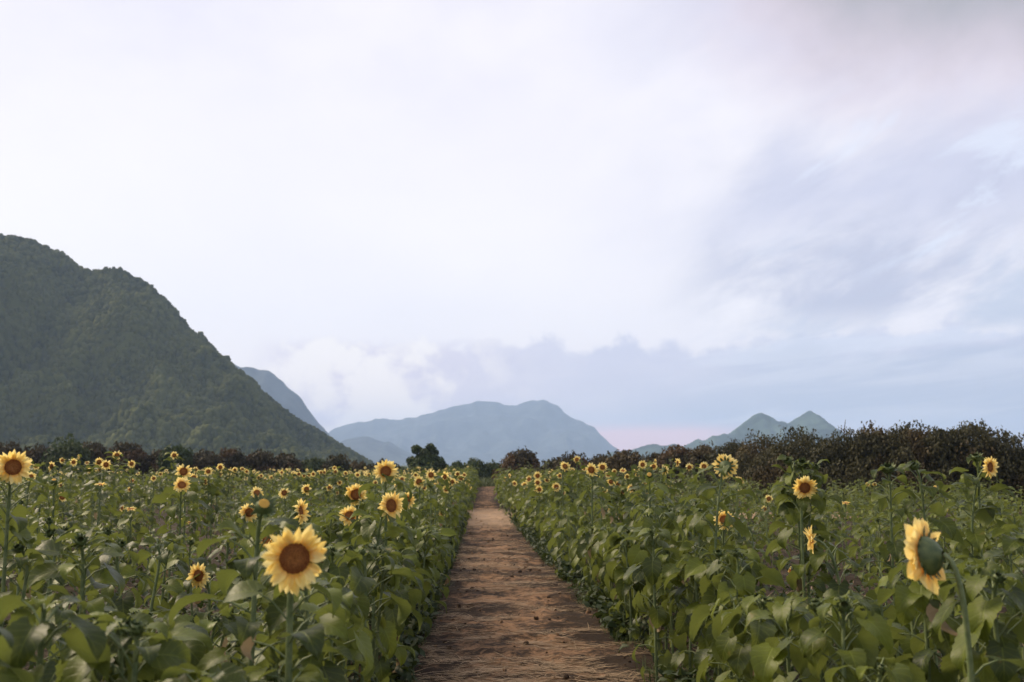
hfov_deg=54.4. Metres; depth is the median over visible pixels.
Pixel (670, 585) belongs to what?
leafy sunflower
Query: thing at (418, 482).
sunflower
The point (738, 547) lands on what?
leafy sunflower
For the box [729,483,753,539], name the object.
sunflower
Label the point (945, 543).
leafy sunflower
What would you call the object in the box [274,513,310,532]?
leafy sunflower
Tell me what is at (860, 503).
sunflower field
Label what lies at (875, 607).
leafy sunflower
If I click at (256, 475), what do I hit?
sunflower
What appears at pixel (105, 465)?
sunflower
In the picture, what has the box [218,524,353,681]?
sunflower
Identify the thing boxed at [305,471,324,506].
sunflower
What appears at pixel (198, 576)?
sunflower
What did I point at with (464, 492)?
sunflower
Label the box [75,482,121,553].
sunflower
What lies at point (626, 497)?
sunflower
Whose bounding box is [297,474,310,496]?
sunflower
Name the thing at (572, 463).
bush
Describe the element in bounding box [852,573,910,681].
leafy sunflower
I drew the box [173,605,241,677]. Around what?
leafy sunflower
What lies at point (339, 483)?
sunflower
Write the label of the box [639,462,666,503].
sunflower
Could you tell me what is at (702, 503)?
leafy sunflower
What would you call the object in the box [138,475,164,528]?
sunflower
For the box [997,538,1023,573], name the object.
leafy sunflower
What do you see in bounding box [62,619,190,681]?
leafy sunflower
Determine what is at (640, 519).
leafy sunflower
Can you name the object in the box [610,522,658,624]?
leafy sunflower
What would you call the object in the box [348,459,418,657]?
sunflower
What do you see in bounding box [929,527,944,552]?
leafy sunflower
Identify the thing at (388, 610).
leafy sunflower
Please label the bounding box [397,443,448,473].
green tree
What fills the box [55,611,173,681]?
leafy sunflower
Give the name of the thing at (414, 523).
sunflower
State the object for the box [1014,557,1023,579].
leafy sunflower
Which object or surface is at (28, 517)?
leafy sunflower
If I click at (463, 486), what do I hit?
sunflower
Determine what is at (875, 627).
leafy sunflower
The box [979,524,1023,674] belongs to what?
leafy sunflower
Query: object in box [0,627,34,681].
leafy sunflower
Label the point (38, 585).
leafy sunflower
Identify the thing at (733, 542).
leafy sunflower
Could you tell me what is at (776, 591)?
leafy sunflower
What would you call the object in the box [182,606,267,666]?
leafy sunflower
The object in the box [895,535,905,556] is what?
sunflower
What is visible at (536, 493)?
sunflower
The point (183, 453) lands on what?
bush
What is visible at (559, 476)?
sunflower
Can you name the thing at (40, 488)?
sunflower
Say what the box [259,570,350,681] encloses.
leafy sunflower
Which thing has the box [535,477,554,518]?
sunflower
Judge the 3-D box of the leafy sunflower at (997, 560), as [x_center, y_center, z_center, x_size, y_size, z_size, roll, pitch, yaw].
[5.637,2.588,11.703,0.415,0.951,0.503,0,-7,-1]
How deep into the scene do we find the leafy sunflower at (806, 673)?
6.24 m
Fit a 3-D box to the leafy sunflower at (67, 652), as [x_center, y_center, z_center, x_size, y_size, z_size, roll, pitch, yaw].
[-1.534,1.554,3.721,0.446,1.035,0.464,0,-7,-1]
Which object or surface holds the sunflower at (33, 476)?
on the ground at (848, 578)
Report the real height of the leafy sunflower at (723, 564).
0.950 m
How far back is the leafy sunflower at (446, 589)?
11.62 m
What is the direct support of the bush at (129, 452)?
on the ground at (848, 578)
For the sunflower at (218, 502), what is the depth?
23.85 m
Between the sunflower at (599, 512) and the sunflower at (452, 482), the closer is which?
the sunflower at (599, 512)
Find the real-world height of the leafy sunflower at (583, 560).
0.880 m
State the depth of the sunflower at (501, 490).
35.86 m
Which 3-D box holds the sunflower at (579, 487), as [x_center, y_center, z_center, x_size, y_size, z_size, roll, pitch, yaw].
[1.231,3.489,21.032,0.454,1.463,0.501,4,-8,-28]
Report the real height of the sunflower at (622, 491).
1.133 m
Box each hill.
[0,241,312,457]
[340,436,415,464]
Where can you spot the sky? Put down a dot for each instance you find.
(660, 222)
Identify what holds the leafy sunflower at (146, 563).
on the ground at (848, 578)
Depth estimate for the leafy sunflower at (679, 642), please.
7.02 m
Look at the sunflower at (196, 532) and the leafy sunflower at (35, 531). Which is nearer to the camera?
the leafy sunflower at (35, 531)
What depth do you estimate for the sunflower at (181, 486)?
10.40 m
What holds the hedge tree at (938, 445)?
on the ground at (848, 578)
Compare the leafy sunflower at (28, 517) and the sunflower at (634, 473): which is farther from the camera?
the sunflower at (634, 473)
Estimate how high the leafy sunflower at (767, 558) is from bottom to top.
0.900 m
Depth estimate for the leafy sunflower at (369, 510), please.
10.54 m
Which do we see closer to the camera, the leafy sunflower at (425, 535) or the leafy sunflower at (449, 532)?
the leafy sunflower at (425, 535)
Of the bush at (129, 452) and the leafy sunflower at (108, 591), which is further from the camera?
the bush at (129, 452)
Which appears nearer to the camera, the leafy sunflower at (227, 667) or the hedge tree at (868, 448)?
the leafy sunflower at (227, 667)
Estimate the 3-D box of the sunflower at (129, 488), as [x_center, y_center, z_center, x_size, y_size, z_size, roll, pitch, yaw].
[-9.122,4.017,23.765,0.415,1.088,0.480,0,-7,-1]
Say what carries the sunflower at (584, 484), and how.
on the ground at (848, 578)
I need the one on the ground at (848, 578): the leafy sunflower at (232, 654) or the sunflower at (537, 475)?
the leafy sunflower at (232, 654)
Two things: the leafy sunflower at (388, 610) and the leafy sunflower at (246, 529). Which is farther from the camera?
the leafy sunflower at (246, 529)
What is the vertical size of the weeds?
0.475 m
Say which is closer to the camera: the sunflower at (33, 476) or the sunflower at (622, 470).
the sunflower at (33, 476)
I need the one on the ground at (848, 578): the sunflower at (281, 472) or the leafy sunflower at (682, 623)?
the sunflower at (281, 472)
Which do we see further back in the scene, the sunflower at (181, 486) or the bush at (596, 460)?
the bush at (596, 460)
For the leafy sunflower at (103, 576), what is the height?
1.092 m
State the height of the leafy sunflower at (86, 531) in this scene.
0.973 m
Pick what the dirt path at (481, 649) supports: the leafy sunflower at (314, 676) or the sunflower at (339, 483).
the leafy sunflower at (314, 676)
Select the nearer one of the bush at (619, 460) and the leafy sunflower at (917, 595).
the leafy sunflower at (917, 595)
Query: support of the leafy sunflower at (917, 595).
on the ground at (848, 578)
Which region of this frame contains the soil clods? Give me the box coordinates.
[415,515,659,681]
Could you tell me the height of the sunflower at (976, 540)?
1.675 m
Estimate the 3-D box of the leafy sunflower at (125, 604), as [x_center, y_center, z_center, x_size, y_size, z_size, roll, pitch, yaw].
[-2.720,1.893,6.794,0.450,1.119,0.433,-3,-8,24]
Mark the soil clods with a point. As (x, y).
(566, 676)
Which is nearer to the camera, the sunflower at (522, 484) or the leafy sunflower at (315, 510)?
the leafy sunflower at (315, 510)
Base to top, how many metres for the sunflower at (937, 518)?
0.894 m
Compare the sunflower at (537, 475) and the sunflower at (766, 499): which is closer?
the sunflower at (766, 499)
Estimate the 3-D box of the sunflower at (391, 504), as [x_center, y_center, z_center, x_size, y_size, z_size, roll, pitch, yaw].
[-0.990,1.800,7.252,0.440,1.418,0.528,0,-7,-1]
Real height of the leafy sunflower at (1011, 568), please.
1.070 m
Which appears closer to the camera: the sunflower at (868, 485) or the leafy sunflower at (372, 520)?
the leafy sunflower at (372, 520)
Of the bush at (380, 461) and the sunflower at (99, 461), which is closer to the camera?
the sunflower at (99, 461)
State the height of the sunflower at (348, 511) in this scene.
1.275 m
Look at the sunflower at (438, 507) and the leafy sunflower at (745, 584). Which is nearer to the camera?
the leafy sunflower at (745, 584)
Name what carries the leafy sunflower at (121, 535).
on the ground at (848, 578)
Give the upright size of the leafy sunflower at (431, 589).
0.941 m
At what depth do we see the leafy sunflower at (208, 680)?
2.38 m
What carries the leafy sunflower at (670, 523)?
on the ground at (848, 578)
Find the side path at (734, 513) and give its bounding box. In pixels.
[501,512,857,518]
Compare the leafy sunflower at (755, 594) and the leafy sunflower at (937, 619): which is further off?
the leafy sunflower at (755, 594)
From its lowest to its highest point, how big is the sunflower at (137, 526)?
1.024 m
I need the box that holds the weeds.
[0,509,1023,681]
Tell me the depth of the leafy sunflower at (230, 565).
9.46 m
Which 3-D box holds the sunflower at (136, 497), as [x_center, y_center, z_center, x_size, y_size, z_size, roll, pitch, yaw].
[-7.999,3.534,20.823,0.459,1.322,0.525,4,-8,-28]
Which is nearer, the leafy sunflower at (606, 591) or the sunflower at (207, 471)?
the leafy sunflower at (606, 591)
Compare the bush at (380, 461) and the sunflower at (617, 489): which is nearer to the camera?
the sunflower at (617, 489)
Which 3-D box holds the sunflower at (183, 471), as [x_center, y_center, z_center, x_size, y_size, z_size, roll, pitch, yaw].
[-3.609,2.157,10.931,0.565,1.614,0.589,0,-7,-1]
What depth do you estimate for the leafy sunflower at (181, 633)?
4.22 m
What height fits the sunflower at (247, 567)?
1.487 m
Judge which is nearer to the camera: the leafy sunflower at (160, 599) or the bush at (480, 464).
the leafy sunflower at (160, 599)
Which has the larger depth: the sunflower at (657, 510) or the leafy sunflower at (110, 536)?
the leafy sunflower at (110, 536)
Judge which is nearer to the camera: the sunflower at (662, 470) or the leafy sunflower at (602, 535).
the leafy sunflower at (602, 535)
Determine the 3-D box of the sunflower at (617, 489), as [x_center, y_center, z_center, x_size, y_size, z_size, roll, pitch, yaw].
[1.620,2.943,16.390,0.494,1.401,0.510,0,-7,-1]
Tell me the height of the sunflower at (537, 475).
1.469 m
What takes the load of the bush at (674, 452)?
on the ground at (848, 578)
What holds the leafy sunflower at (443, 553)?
on the dirt path at (481, 649)
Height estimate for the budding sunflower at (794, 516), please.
1.682 m
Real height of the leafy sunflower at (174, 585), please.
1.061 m
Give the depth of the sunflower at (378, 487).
23.93 m
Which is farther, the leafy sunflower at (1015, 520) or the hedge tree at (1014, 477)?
the hedge tree at (1014, 477)
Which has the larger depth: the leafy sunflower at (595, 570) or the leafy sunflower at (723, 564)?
the leafy sunflower at (595, 570)
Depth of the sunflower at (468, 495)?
32.96 m
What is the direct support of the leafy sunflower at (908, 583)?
on the ground at (848, 578)
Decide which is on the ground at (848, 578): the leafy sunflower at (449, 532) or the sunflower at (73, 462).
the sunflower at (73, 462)
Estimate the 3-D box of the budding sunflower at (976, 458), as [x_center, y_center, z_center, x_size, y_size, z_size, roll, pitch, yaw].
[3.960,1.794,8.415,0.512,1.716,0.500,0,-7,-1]
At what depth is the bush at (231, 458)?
76.24 m
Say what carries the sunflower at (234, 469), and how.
on the ground at (848, 578)
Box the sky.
[0,0,1023,450]
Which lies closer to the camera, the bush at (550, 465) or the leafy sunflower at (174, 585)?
the leafy sunflower at (174, 585)
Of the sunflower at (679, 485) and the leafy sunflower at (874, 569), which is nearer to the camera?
the leafy sunflower at (874, 569)
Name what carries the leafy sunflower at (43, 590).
on the ground at (848, 578)
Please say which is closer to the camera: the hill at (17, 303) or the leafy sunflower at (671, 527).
the leafy sunflower at (671, 527)
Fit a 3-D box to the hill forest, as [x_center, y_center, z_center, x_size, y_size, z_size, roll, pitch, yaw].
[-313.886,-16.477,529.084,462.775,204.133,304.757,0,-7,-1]
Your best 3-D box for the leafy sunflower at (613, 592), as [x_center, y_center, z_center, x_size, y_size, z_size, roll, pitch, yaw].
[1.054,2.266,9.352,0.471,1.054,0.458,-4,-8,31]
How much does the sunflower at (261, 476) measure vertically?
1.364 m
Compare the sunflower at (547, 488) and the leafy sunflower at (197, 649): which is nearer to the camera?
the leafy sunflower at (197, 649)
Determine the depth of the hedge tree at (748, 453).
49.71 m
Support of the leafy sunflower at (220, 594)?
on the ground at (848, 578)
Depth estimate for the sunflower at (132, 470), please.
17.83 m
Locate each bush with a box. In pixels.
[0,438,37,469]
[24,442,51,480]
[40,432,94,484]
[82,441,112,475]
[105,440,150,485]
[137,449,165,481]
[156,444,193,483]
[190,449,218,482]
[212,447,254,474]
[246,448,278,480]
[269,451,305,476]
[300,457,324,479]
[319,453,354,480]
[350,460,372,478]
[366,458,401,482]
[447,460,467,473]
[463,457,490,479]
[479,459,500,478]
[491,446,539,482]
[527,457,558,476]
[551,450,589,479]
[580,450,610,477]
[593,449,644,487]
[639,452,660,489]
[652,444,691,491]
[679,440,718,490]
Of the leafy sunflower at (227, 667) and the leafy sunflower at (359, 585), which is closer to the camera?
the leafy sunflower at (227, 667)
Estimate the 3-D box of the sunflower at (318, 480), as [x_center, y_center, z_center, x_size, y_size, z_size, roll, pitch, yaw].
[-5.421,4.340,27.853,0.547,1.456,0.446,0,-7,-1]
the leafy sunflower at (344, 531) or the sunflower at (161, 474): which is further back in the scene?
the sunflower at (161, 474)
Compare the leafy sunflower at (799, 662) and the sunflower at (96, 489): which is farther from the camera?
the sunflower at (96, 489)
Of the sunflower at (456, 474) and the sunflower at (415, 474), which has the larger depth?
the sunflower at (415, 474)
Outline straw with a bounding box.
[406,510,683,681]
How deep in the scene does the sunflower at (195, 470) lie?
20.83 m
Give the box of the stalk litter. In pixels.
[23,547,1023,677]
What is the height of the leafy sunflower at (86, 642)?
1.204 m
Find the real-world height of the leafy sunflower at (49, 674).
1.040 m
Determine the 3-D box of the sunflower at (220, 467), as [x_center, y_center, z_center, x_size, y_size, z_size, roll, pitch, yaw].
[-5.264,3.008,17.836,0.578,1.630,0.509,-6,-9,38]
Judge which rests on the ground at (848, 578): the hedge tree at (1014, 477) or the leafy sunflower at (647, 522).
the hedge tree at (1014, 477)
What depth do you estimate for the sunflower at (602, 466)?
15.20 m
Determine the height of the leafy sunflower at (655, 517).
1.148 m
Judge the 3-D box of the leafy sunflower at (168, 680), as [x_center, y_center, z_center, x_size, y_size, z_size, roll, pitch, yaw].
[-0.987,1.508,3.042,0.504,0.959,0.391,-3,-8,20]
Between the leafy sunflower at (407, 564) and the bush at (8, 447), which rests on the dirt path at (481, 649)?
the leafy sunflower at (407, 564)
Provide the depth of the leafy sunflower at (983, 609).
4.04 m
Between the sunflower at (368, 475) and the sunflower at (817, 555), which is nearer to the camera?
the sunflower at (817, 555)
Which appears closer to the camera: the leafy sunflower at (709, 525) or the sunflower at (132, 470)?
the leafy sunflower at (709, 525)
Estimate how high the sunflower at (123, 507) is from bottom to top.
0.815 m
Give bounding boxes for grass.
[348,510,1022,681]
[479,477,509,487]
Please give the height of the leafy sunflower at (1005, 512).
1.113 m
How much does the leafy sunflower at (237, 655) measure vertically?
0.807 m
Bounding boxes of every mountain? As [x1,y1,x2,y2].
[234,364,329,436]
[328,400,618,464]
[606,411,852,460]
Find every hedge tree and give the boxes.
[697,436,751,494]
[726,428,780,497]
[741,425,836,500]
[805,425,864,500]
[837,419,901,499]
[868,419,943,504]
[908,425,976,502]
[930,418,1017,497]
[966,426,1023,507]
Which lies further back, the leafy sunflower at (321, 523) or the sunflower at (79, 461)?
the sunflower at (79, 461)
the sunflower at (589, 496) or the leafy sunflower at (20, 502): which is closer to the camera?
the leafy sunflower at (20, 502)
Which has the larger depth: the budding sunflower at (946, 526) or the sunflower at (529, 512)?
the sunflower at (529, 512)
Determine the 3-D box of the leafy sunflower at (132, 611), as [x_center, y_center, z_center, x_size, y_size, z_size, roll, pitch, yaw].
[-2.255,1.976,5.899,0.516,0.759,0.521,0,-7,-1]
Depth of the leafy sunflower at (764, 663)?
4.70 m
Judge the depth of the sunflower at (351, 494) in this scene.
7.81 m
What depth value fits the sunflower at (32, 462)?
23.75 m
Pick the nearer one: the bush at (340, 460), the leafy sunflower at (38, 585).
the leafy sunflower at (38, 585)
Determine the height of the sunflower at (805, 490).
1.523 m
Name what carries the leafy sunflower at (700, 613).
on the ground at (848, 578)
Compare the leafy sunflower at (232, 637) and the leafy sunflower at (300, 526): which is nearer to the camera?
the leafy sunflower at (232, 637)
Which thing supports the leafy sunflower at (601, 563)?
on the ground at (848, 578)
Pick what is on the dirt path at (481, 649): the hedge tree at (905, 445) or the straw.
the straw
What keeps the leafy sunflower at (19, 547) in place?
on the ground at (848, 578)
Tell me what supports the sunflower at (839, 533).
on the ground at (848, 578)
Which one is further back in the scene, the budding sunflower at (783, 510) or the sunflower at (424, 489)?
the sunflower at (424, 489)
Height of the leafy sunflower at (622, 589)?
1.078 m
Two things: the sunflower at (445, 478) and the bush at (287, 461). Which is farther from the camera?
the bush at (287, 461)
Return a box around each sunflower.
[0,449,49,635]
[0,500,33,595]
[0,515,14,557]
[0,516,40,573]
[0,536,41,623]
[0,537,18,591]
[0,537,73,662]
[0,592,110,681]
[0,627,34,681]
[1,532,66,598]
[11,514,64,598]
[12,472,38,509]
[15,516,80,664]
[16,458,34,507]
[16,524,90,664]
[24,464,47,509]
[24,528,126,680]
[26,522,98,610]
[27,461,62,532]
[30,477,73,595]
[35,594,80,681]
[37,543,68,641]
[46,492,78,541]
[49,545,118,661]
[50,458,74,516]
[54,613,177,681]
[55,458,85,529]
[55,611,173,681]
[55,618,177,681]
[62,527,108,619]
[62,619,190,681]
[63,454,81,521]
[75,461,94,506]
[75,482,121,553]
[77,457,113,535]
[77,468,99,527]
[78,523,111,592]
[80,527,129,616]
[82,460,120,554]
[85,525,126,595]
[86,536,155,631]
[90,468,110,525]
[98,450,129,546]
[112,506,150,580]
[113,608,159,636]
[114,617,212,673]
[116,460,143,548]
[118,478,140,529]
[119,505,138,535]
[120,536,188,631]
[121,487,141,517]
[127,534,158,601]
[130,611,220,681]
[134,609,166,629]
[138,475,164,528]
[138,539,190,615]
[144,536,186,612]
[151,477,203,596]
[154,472,167,519]
[155,661,249,681]
[158,451,187,531]
[159,535,196,575]
[159,665,246,681]
[161,463,212,582]
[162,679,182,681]
[166,536,216,627]
[167,493,307,681]
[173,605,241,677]
[174,563,242,672]
[181,473,207,553]
[182,467,207,530]
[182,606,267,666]
[191,467,224,558]
[195,672,261,681]
[197,478,226,556]
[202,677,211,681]
[203,463,232,554]
[208,536,243,607]
[210,472,230,526]
[211,576,268,621]
[212,606,266,663]
[213,601,278,668]
[215,613,283,676]
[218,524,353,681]
[219,469,239,530]
[223,467,243,511]
[225,503,273,606]
[226,608,266,661]
[229,567,285,624]
[234,467,252,500]
[235,469,255,493]
[240,486,274,558]
[240,514,278,606]
[240,622,333,678]
[243,654,328,681]
[244,498,322,603]
[248,577,300,668]
[249,534,272,609]
[250,474,263,488]
[252,474,268,493]
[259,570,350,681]
[261,582,313,631]
[263,475,280,514]
[265,569,364,677]
[270,488,302,527]
[273,470,292,507]
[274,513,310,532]
[279,510,313,532]
[283,472,301,501]
[287,484,323,528]
[288,472,306,500]
[289,508,326,541]
[292,576,374,681]
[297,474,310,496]
[301,473,316,505]
[301,509,347,562]
[302,546,388,676]
[304,509,327,524]
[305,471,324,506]
[307,523,337,562]
[308,506,328,540]
[309,470,327,506]
[312,504,351,554]
[314,470,333,504]
[314,484,338,508]
[317,542,342,664]
[325,466,341,501]
[325,469,346,506]
[325,547,422,681]
[326,483,384,664]
[326,506,355,549]
[326,506,371,664]
[330,478,347,502]
[330,491,344,505]
[332,507,375,548]
[336,471,354,503]
[347,542,423,681]
[347,543,401,681]
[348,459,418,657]
[348,472,364,501]
[349,492,407,657]
[353,506,378,535]
[354,544,436,676]
[362,473,374,486]
[366,480,383,502]
[366,541,395,660]
[368,508,378,536]
[368,547,414,654]
[369,521,419,636]
[382,535,416,636]
[384,528,430,620]
[391,476,415,502]
[393,492,420,539]
[400,528,443,617]
[403,526,449,636]
[404,526,437,634]
[405,475,437,525]
[405,528,441,601]
[406,472,423,503]
[412,469,448,526]
[412,486,433,523]
[416,472,455,527]
[424,525,441,581]
[424,525,457,593]
[424,527,452,586]
[427,483,449,523]
[428,526,451,598]
[430,528,450,586]
[432,481,460,527]
[433,486,458,539]
[441,478,462,541]
[444,471,464,524]
[451,481,466,517]
[452,475,471,518]
[461,472,471,516]
[462,482,475,506]
[496,477,507,507]
[498,474,511,512]
[502,480,521,516]
[514,482,528,516]
[518,475,534,526]
[525,471,548,525]
[525,484,543,526]
[527,478,548,526]
[527,485,549,533]
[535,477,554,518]
[540,469,553,515]
[543,482,569,546]
[544,461,578,563]
[547,473,570,509]
[560,472,580,505]
[563,456,590,525]
[563,468,585,501]
[569,524,601,591]
[571,525,607,597]
[573,462,608,590]
[577,524,607,590]
[578,468,590,511]
[581,473,605,521]
[586,525,603,586]
[587,462,617,526]
[591,523,628,603]
[591,524,611,592]
[593,487,616,523]
[597,477,622,525]
[597,523,623,601]
[597,525,628,607]
[598,472,619,521]
[599,526,627,606]
[599,526,647,630]
[603,524,652,643]
[606,469,622,513]
[609,481,625,522]
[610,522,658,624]
[612,489,634,517]
[613,531,647,641]
[615,467,636,521]
[617,483,639,526]
[620,489,661,537]
[620,526,686,681]
[623,504,648,527]
[623,524,673,639]
[624,473,641,517]
[627,468,644,518]
[627,526,678,654]
[628,469,678,608]
[630,460,658,520]
[634,508,654,520]
[634,508,687,651]
[637,506,661,599]
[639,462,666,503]
[640,465,676,505]
[644,503,674,515]
[646,547,693,655]
[652,507,685,538]
[653,458,685,507]
[657,482,680,505]
[658,508,704,626]
[659,511,700,548]
[661,541,723,680]
[661,547,728,675]
[671,499,712,620]
[676,497,713,587]
[677,463,699,496]
[678,506,721,644]
[679,454,757,674]
[684,545,751,681]
[685,499,716,541]
[689,461,715,500]
[689,591,774,681]
[693,548,786,678]
[698,510,746,560]
[701,505,727,562]
[707,544,758,678]
[708,596,771,678]
[712,595,784,681]
[715,594,791,681]
[717,476,752,541]
[717,546,757,596]
[719,520,759,558]
[720,545,762,586]
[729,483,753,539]
[735,524,770,592]
[739,592,785,665]
[741,588,791,664]
[743,595,840,681]
[752,495,776,562]
[753,505,775,541]
[757,588,793,671]
[765,475,839,638]
[768,454,833,641]
[773,589,867,681]
[775,457,828,591]
[777,459,842,616]
[778,591,841,681]
[800,594,881,681]
[800,597,892,681]
[803,525,873,681]
[810,589,845,663]
[821,591,887,681]
[824,501,862,559]
[824,657,925,681]
[826,587,911,681]
[849,524,889,589]
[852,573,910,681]
[858,546,899,604]
[860,462,919,657]
[861,482,873,521]
[862,516,899,579]
[866,482,883,511]
[874,575,957,666]
[877,561,966,681]
[881,558,923,653]
[883,551,923,624]
[889,460,975,665]
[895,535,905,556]
[904,517,1023,681]
[910,554,1021,681]
[926,560,1018,681]
[929,508,953,531]
[929,526,955,557]
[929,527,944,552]
[932,484,947,505]
[939,569,1023,681]
[942,456,1016,617]
[947,521,976,570]
[954,558,1019,681]
[955,451,1014,619]
[973,522,1001,562]
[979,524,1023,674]
[983,528,1022,617]
[987,507,1023,579]
[987,511,1023,576]
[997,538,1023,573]
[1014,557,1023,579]
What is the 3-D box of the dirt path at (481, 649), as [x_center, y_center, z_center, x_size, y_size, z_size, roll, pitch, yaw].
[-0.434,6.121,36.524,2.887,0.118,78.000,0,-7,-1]
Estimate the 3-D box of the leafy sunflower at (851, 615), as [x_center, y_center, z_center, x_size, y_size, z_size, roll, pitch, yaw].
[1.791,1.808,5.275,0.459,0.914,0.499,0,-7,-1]
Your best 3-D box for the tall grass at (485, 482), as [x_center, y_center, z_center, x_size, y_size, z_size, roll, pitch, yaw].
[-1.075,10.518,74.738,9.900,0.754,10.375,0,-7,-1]
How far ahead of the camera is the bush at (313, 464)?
78.27 m
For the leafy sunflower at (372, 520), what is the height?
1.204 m
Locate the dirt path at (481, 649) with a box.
[379,486,679,681]
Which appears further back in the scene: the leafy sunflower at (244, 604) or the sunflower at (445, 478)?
the sunflower at (445, 478)
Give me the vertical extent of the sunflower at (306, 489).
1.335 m
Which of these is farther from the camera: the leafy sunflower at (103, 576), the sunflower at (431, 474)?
the sunflower at (431, 474)
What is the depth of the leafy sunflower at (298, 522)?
10.15 m
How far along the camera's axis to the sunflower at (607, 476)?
19.96 m
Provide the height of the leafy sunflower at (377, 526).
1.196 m
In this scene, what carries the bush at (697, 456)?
on the ground at (848, 578)
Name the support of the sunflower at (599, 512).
on the ground at (848, 578)
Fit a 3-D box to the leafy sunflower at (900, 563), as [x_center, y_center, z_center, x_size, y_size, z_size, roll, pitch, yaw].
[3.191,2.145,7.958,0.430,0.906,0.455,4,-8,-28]
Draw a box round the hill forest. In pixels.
[0,233,375,464]
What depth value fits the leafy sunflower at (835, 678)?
5.93 m
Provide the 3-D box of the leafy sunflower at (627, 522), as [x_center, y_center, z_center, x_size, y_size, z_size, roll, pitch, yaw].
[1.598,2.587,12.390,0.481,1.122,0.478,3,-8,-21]
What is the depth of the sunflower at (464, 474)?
27.92 m
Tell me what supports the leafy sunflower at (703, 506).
on the ground at (848, 578)
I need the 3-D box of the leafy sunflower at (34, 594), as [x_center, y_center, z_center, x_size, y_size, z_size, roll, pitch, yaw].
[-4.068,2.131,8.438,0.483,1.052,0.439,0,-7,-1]
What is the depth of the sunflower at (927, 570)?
3.69 m
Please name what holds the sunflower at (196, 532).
on the ground at (848, 578)
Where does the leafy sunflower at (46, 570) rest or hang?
on the ground at (848, 578)
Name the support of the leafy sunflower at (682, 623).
on the dirt path at (481, 649)
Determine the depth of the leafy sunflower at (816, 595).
7.91 m
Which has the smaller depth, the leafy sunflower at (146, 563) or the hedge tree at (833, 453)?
the leafy sunflower at (146, 563)
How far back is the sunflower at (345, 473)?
27.87 m
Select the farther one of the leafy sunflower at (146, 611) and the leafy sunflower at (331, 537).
the leafy sunflower at (331, 537)
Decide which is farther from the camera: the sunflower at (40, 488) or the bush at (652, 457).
the bush at (652, 457)
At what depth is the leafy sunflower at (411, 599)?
8.15 m
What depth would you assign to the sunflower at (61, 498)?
15.01 m
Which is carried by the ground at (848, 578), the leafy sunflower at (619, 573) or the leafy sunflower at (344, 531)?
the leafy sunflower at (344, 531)
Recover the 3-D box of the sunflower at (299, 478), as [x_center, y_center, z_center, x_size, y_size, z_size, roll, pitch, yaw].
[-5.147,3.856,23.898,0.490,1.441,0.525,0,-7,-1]
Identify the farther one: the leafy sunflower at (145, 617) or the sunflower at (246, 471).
the sunflower at (246, 471)
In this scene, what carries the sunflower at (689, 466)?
on the ground at (848, 578)
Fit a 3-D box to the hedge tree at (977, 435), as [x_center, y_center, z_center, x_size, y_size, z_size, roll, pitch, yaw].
[18.137,4.790,39.050,3.863,3.498,3.832,0,-7,-1]
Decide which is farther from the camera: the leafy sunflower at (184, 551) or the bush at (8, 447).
the bush at (8, 447)
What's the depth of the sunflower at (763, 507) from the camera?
20.07 m
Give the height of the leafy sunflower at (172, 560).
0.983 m
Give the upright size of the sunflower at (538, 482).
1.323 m
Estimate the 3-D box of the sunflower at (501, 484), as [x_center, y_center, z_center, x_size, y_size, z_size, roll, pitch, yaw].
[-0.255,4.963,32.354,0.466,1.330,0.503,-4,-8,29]
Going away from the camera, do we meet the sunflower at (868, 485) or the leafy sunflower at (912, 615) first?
the leafy sunflower at (912, 615)
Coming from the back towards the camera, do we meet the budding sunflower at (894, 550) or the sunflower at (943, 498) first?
the sunflower at (943, 498)
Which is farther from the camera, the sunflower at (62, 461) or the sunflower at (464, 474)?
the sunflower at (464, 474)
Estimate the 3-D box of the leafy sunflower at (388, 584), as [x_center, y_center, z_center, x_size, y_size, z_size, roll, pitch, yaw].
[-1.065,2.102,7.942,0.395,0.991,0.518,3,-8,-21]
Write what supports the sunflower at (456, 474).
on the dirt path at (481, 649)
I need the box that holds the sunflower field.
[0,461,1023,590]
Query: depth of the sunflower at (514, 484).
29.39 m
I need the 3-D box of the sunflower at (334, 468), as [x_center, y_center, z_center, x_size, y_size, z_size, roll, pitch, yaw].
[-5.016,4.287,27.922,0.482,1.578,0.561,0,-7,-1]
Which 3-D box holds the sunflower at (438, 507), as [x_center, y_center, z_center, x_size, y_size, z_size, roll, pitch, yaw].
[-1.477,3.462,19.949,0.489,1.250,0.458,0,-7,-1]
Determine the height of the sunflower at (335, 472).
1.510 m
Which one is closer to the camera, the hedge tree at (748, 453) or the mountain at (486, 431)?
the hedge tree at (748, 453)
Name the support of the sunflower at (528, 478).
on the ground at (848, 578)
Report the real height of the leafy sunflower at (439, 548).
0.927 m
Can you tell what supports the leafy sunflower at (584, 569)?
on the dirt path at (481, 649)
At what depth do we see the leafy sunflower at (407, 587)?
8.42 m
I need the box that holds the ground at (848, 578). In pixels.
[0,465,1023,681]
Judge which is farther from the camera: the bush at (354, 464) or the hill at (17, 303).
the hill at (17, 303)
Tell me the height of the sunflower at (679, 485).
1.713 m
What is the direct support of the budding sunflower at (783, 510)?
on the ground at (848, 578)
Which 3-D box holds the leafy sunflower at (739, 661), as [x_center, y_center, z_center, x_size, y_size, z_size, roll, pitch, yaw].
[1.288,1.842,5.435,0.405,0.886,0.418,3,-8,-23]
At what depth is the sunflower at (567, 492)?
21.01 m
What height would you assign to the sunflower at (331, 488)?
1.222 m
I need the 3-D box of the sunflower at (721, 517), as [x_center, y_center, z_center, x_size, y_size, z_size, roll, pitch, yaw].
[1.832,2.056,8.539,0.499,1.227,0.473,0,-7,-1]

